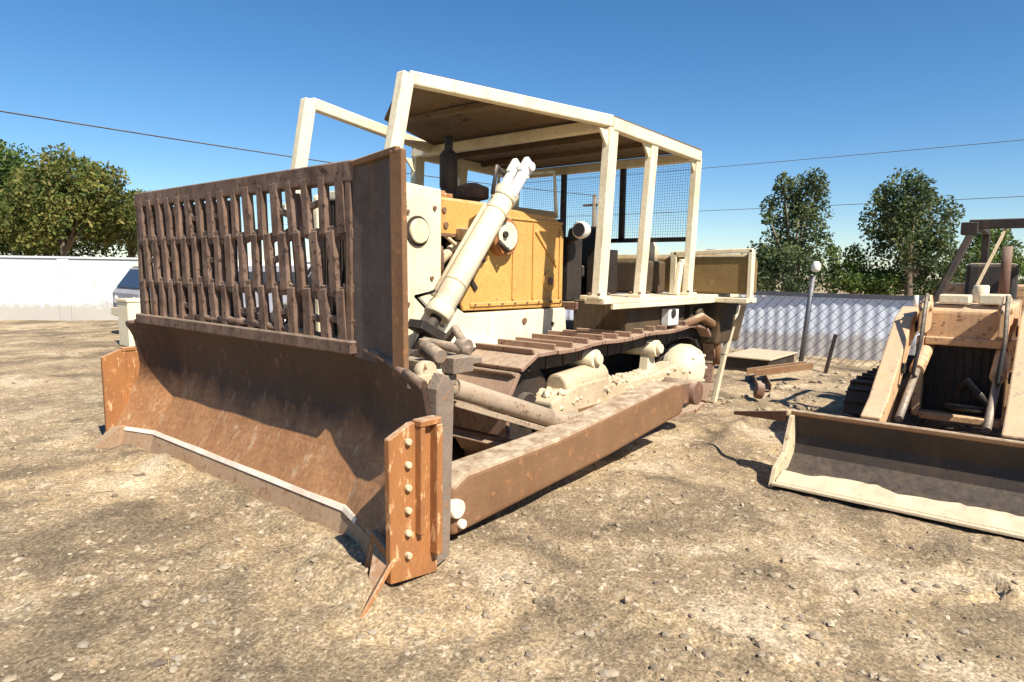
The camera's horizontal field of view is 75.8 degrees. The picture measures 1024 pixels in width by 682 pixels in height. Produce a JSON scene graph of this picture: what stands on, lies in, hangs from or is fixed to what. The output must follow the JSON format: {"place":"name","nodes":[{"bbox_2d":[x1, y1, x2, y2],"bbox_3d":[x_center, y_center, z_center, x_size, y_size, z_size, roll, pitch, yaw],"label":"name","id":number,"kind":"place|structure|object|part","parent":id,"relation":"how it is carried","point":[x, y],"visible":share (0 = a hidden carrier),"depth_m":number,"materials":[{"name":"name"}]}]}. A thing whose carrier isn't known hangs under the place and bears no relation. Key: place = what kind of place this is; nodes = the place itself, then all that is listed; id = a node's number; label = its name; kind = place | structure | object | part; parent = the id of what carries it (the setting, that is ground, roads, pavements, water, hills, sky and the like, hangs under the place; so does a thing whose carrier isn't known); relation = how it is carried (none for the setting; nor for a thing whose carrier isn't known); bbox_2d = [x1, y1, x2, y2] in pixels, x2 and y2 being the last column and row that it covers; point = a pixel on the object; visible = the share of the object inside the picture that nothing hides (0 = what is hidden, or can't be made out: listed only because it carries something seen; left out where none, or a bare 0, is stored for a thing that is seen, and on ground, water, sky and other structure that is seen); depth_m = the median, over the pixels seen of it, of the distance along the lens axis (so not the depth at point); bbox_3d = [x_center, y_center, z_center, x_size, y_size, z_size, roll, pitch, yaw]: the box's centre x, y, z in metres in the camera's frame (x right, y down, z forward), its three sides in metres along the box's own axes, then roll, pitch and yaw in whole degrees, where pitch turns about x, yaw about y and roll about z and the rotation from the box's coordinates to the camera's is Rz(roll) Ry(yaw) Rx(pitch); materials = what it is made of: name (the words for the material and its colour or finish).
{"place":"outdoors","nodes":[
{"label":"outdoors","id":0,"kind":"place"},
{"bbox_2d":[0,276,1023,681],"bbox_3d":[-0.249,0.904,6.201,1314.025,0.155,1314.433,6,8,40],"label":"ground","id":1,"kind":"structure","parent":0,"point":[50,370],"depth_m":3.44,"materials":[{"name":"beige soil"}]},
{"bbox_2d":[0,139,49,255],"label":"broadleaf tree","id":2,"kind":"object","parent":1,"relation":"on","point":[8,161],"visible":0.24,"depth_m":28.47,"materials":[{"name":"green plant"}]},
{"bbox_2d":[0,142,137,255],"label":"broadleaf tree","id":3,"kind":"object","parent":1,"relation":"on","point":[70,205],"visible":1,"depth_m":26.27,"materials":[{"name":"green plant"}]},
{"bbox_2d":[0,225,137,257],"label":"broadleaf tree","id":4,"kind":"object","parent":1,"relation":"on","point":[78,248],"visible":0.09,"depth_m":30.65,"materials":[{"name":"green plant"}]},
{"bbox_2d":[116,298,151,346],"bbox_3d":[-7.343,-0.375,12.880,0.540,0.920,0.540,6,8,40],"label":"crate","id":5,"kind":"object","parent":1,"relation":"on","point":[128,308],"visible":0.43,"depth_m":12.62,"materials":[{"name":"beige paint"}]},
{"bbox_2d":[98,188,173,257],"bbox_3d":[-16.722,-4.326,29.824,5.000,5.294,3.307,2,6,15],"label":"broadleaf tree","id":6,"kind":"object","parent":1,"relation":"on","point":[132,248],"visible":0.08,"depth_m":29.24,"materials":[{"name":"green plant"}]},
{"bbox_2d":[0,255,310,320],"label":"boundary wall","id":7,"kind":"structure","parent":1,"relation":"on","point":[64,288],"depth_m":18.49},
{"bbox_2d":[157,566,168,571],"bbox_3d":[-1.781,1.166,3.358,0.048,0.029,0.042,3,6,17],"label":"stone","id":8,"kind":"object","parent":1,"relation":"on","point":[163,568],"visible":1,"depth_m":3.35,"materials":[{"name":"beige stone"}]},
{"bbox_2d":[189,512,197,519],"bbox_3d":[-1.988,1.090,4.103,0.038,0.050,0.064,3,7,23],"label":"stone","id":9,"kind":"object","parent":1,"relation":"on","point":[193,516],"visible":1,"depth_m":4.09,"materials":[{"name":"beige stone"}]},
{"bbox_2d":[111,259,309,322],"bbox_3d":[-7.116,-1.112,15.891,1.570,1.750,4.200,6,8,40],"label":"parked van","id":10,"kind":"object","parent":1,"relation":"on","point":[127,286],"visible":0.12,"depth_m":14.74,"materials":[{"name":"blue paint"}]},
{"bbox_3d":[-6.565,-1.437,15.332,0.015,0.370,1.100,6,8,40],"label":"window","id":11,"kind":"part","parent":10,"relation":"part of","materials":[{"name":"grey glass"}]},
{"bbox_3d":[-5.764,-1.528,16.287,0.015,0.370,1.200,6,8,40],"label":"window","id":12,"kind":"part","parent":10,"relation":"part of","materials":[{"name":"grey glass"}]},
{"bbox_2d":[94,70,757,618],"bbox_3d":[-0.261,-0.598,6.511,4.178,3.090,6.320,6,8,40],"label":"bulldozer","id":13,"kind":"object","parent":1,"relation":"on","point":[386,358],"visible":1,"depth_m":5.09,"materials":[{"name":"metal"}]},
{"bbox_2d":[459,210,562,310],"bbox_3d":[0.024,-0.750,6.075,0.065,0.915,1.540,6,8,40],"label":"engine door","id":14,"kind":"structure","parent":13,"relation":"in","point":[530,276],"depth_m":6.19,"materials":[{"name":"yellow paint"}]},
{"bbox_2d":[583,194,597,226],"bbox_3d":[3.675,-3.925,29.735,1.200,5.300,0.232,6,8,40],"label":"utility pole","id":15,"kind":"object","parent":1,"relation":"on","point":[594,209],"visible":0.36,"depth_m":29.48,"materials":[{"name":"brown wood"}]},
{"bbox_2d":[624,595,630,602],"bbox_3d":[0.552,1.245,3.161,0.026,0.040,0.045,6,8,40],"label":"stone","id":16,"kind":"object","parent":1,"relation":"on","point":[627,599],"visible":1,"depth_m":3.15,"materials":[{"name":"beige stone"}]},
{"bbox_2d":[565,291,933,360],"bbox_3d":[10.348,0.152,9.451,31.316,1.320,0.113,6,8,38],"label":"sheet fence","id":17,"kind":"object","parent":1,"relation":"on","point":[845,325],"visible":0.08,"depth_m":12.78,"materials":[{"name":"silver metal"}]},
{"bbox_2d":[753,382,764,398],"bbox_3d":[3.070,0.616,8.165,0.100,0.200,0.199,12,19,8],"label":"scrap roller","id":18,"kind":"object","parent":1,"relation":"on","point":[759,391],"visible":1,"depth_m":8.09,"materials":[{"name":"metal"}]},
{"bbox_2d":[724,348,797,371],"bbox_3d":[4.236,0.338,11.218,0.800,0.255,1.400,6,8,40],"label":"steel skid","id":19,"kind":"object","parent":1,"relation":"on","point":[743,360],"visible":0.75,"depth_m":10.86,"materials":[{"name":"beige paint"}]},
{"bbox_2d":[752,375,771,390],"bbox_3d":[3.606,0.547,9.541,0.180,0.100,1.500,3,6,17],"label":"steel channel","id":20,"kind":"object","parent":1,"relation":"on","point":[765,380],"visible":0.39,"depth_m":9.42,"materials":[{"name":"brown metal"}]},
{"bbox_2d":[747,361,813,376],"bbox_3d":[3.976,0.410,9.737,1.100,0.100,0.180,-5,8,-21],"label":"steel channel","id":21,"kind":"object","parent":20,"relation":"on","point":[777,369],"visible":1,"depth_m":9.68,"materials":[{"name":"brown metal"}]},
{"bbox_2d":[756,276,779,291],"bbox_3d":[10.088,-2.246,29.832,3.987,1.942,2.256,2,6,11],"label":"bush","id":22,"kind":"object","parent":1,"relation":"on","point":[761,287],"visible":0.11,"depth_m":29.43,"materials":[{"name":"green plant"}]},
{"bbox_2d":[781,557,788,562],"bbox_3d":[1.511,1.211,3.639,0.039,0.024,0.056,6,8,40],"label":"stone","id":23,"kind":"object","parent":1,"relation":"on","point":[784,559],"visible":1,"depth_m":3.62,"materials":[{"name":"beige stone"}]},
{"bbox_2d":[718,371,855,420],"bbox_3d":[4.115,0.654,8.964,1.449,0.148,4.327,6,8,40],"label":"rubble","id":24,"kind":"object","parent":1,"relation":"on","point":[799,397],"visible":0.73,"depth_m":8.48,"materials":[{"name":"beige stone"}]},
{"bbox_2d":[741,167,834,292],"bbox_3d":[10.883,-3.805,25.848,3.279,5.923,3.829,6,8,40],"label":"airy tree","id":25,"kind":"object","parent":1,"relation":"on","point":[789,257],"visible":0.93,"depth_m":25.53,"materials":[{"name":"green plant"}]},
{"bbox_2d":[808,631,823,640],"bbox_3d":[1.331,1.300,2.883,0.062,0.050,0.048,6,8,40],"label":"stone","id":26,"kind":"object","parent":1,"relation":"on","point":[815,635],"visible":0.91,"depth_m":2.87,"materials":[{"name":"beige stone"}]},
{"bbox_2d":[721,275,922,368],"bbox_3d":[9.896,0.198,7.371,18.667,1.666,0.114,6,8,40],"label":"chain link fence","id":27,"kind":"object","parent":1,"relation":"on","point":[807,313],"visible":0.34,"depth_m":11.31,"materials":[{"name":"grey metal"}]},
{"bbox_2d":[811,261,820,271],"bbox_3d":[5.176,-1.267,11.192,0.148,0.180,0.148,6,8,40],"label":"post lamp","id":28,"kind":"object","parent":27,"relation":"attached to","point":[816,266],"visible":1,"depth_m":11.14,"materials":[{"name":"white glass"}]},
{"bbox_2d":[823,334,837,373],"bbox_3d":[5.138,0.251,10.629,0.232,0.736,0.070,-1,6,-13],"label":"stake","id":29,"kind":"object","parent":1,"relation":"on","point":[830,353],"visible":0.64,"depth_m":10.61,"materials":[{"name":"black metal"}]},
{"bbox_2d":[817,243,903,294],"bbox_3d":[14.568,-2.565,27.659,3.498,3.168,2.046,1,6,0],"label":"bush","id":30,"kind":"object","parent":1,"relation":"on","point":[858,276],"visible":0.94,"depth_m":27.27,"materials":[{"name":"green plant"}]},
{"bbox_2d":[734,218,1023,540],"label":"track loader","id":31,"kind":"object","parent":1,"relation":"on","point":[878,448],"visible":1,"depth_m":5.08,"materials":[{"name":"metal"}]},
{"bbox_2d":[857,167,972,295],"bbox_3d":[16.584,-3.970,27.099,4.023,6.144,4.254,6,8,40],"label":"airy tree","id":32,"kind":"object","parent":1,"relation":"on","point":[904,227],"visible":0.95,"depth_m":26.51,"materials":[{"name":"green plant"}]},
{"bbox_2d":[890,274,1023,295],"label":"bush","id":33,"kind":"object","parent":1,"relation":"on","point":[931,290],"visible":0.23,"depth_m":28.88,"materials":[{"name":"green plant"}]},
{"bbox_2d":[954,228,1023,282],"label":"airy tree","id":34,"kind":"object","parent":1,"relation":"on","point":[975,245],"visible":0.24,"depth_m":29.31,"materials":[{"name":"green plant"}]},
{"bbox_3d":[-20.233,-1.214,1.233,1.200,5.300,0.232,6,8,40],"label":"utility pole","id":35,"kind":"object","parent":1,"relation":"on","visible":0},
{"bbox_2d":[0,110,596,195],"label":"overhead cable","id":36,"kind":"object","parent":35,"relation":"attached to","point":[203,143],"visible":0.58,"depth_m":15.46,"materials":[{"name":"rubber"}]},
{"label":"utility pole","id":37,"kind":"object","parent":1,"relation":"on","visible":0},
{"bbox_2d":[312,140,1019,198],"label":"overhead cable","id":38,"kind":"object","parent":37,"relation":"attached to","point":[806,159],"visible":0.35,"depth_m":31.22,"materials":[{"name":"rubber"}]},
{"bbox_2d":[558,196,1023,216],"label":"overhead cable","id":39,"kind":"object","parent":37,"relation":"attached to","point":[823,205],"visible":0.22,"depth_m":31.38,"materials":[{"name":"rubber"}]},
{"bbox_2d":[0,0,1023,279],"label":"sky","id":40,"kind":"structure","parent":0,"point":[738,82],"materials":[{"name":"blue"}]}
]}

